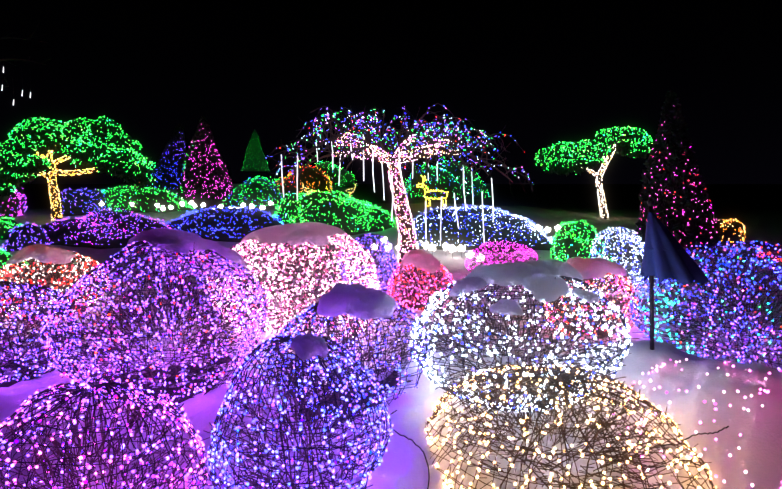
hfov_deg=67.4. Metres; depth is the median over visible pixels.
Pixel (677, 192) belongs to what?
tall conifer
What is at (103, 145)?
pine tree
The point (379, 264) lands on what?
net shrub
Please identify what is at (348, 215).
green hedge
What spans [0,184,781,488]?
snow ground
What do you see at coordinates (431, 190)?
deer light sculpture
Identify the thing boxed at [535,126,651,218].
pine tree
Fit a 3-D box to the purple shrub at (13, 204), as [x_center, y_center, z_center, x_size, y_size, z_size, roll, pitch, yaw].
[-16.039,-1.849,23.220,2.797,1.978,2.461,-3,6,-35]
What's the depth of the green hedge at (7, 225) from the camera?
17.13 m
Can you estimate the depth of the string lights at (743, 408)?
4.21 m
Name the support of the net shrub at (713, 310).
on the snow ground
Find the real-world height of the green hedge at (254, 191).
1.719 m
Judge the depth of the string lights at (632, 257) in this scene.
13.55 m
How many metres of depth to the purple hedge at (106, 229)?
15.76 m
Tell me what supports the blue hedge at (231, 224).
on the snow ground
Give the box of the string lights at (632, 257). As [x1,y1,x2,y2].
[599,231,643,262]
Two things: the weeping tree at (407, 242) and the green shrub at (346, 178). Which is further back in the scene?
the green shrub at (346, 178)
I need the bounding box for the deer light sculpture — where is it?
[417,175,447,206]
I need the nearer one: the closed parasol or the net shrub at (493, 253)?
the closed parasol
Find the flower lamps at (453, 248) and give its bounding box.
[99,201,560,261]
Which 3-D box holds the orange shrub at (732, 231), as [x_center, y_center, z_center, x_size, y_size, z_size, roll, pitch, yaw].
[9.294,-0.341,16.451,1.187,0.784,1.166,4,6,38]
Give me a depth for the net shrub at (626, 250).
10.82 m
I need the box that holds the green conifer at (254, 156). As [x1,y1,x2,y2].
[241,129,268,170]
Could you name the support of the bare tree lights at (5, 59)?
on the snow ground
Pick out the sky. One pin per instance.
(546, 72)
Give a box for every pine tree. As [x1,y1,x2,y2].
[0,116,155,219]
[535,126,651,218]
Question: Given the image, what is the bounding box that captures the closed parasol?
[640,198,707,349]
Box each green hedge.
[0,217,21,239]
[101,186,192,212]
[223,177,280,205]
[272,190,395,235]
[406,160,490,199]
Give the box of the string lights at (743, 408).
[614,359,781,488]
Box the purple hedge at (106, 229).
[32,208,169,248]
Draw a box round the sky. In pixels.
[0,0,781,183]
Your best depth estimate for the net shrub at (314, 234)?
7.71 m
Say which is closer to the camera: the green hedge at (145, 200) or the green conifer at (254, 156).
the green hedge at (145, 200)
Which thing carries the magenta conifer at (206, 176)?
on the snow ground
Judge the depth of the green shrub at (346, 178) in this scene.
44.65 m
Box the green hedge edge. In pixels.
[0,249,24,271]
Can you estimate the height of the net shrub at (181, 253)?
1.726 m
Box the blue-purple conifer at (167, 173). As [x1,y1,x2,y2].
[144,124,186,189]
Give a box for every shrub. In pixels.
[0,185,27,217]
[0,224,49,251]
[0,244,109,321]
[0,281,77,386]
[0,372,209,488]
[40,228,273,409]
[59,188,109,215]
[205,325,396,488]
[207,222,380,340]
[266,283,429,429]
[272,165,329,197]
[315,162,354,187]
[338,233,396,290]
[387,249,453,310]
[407,260,638,412]
[425,362,716,488]
[465,240,540,271]
[543,257,639,337]
[549,220,612,261]
[591,226,643,292]
[628,240,781,371]
[718,219,744,241]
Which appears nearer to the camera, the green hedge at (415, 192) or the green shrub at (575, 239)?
the green shrub at (575, 239)
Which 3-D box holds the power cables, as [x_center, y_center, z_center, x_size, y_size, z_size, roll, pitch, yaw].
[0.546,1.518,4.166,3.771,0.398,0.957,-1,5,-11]
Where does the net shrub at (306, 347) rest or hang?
on the snow ground
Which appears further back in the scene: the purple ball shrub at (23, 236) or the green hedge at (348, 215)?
the green hedge at (348, 215)
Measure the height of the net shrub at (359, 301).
1.201 m
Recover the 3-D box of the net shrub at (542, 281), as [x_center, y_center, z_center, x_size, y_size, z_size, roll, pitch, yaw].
[1.117,0.754,5.147,1.926,1.278,1.890,0,5,-1]
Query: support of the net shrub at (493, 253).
on the snow ground
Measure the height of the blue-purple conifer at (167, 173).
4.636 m
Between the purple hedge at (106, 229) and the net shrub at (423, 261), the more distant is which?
the purple hedge at (106, 229)
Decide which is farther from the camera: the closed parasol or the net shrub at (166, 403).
the closed parasol
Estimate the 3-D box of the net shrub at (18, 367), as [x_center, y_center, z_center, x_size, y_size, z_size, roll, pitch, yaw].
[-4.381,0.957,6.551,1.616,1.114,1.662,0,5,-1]
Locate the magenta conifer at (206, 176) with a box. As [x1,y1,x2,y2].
[174,115,233,200]
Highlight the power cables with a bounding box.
[200,426,728,488]
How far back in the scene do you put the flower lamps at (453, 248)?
14.56 m
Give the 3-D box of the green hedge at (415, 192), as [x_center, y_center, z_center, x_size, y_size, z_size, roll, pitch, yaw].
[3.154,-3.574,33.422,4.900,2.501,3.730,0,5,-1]
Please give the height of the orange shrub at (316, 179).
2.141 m
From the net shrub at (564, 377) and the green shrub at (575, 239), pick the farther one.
the green shrub at (575, 239)
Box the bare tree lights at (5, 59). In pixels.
[0,24,49,104]
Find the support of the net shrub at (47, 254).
on the snow ground
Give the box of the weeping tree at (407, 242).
[259,103,533,264]
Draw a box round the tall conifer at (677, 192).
[635,89,721,250]
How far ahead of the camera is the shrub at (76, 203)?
23.95 m
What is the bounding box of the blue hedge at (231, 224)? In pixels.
[163,206,282,242]
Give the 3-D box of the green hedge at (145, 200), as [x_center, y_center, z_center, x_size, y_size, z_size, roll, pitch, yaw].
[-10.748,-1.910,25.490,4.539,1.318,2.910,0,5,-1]

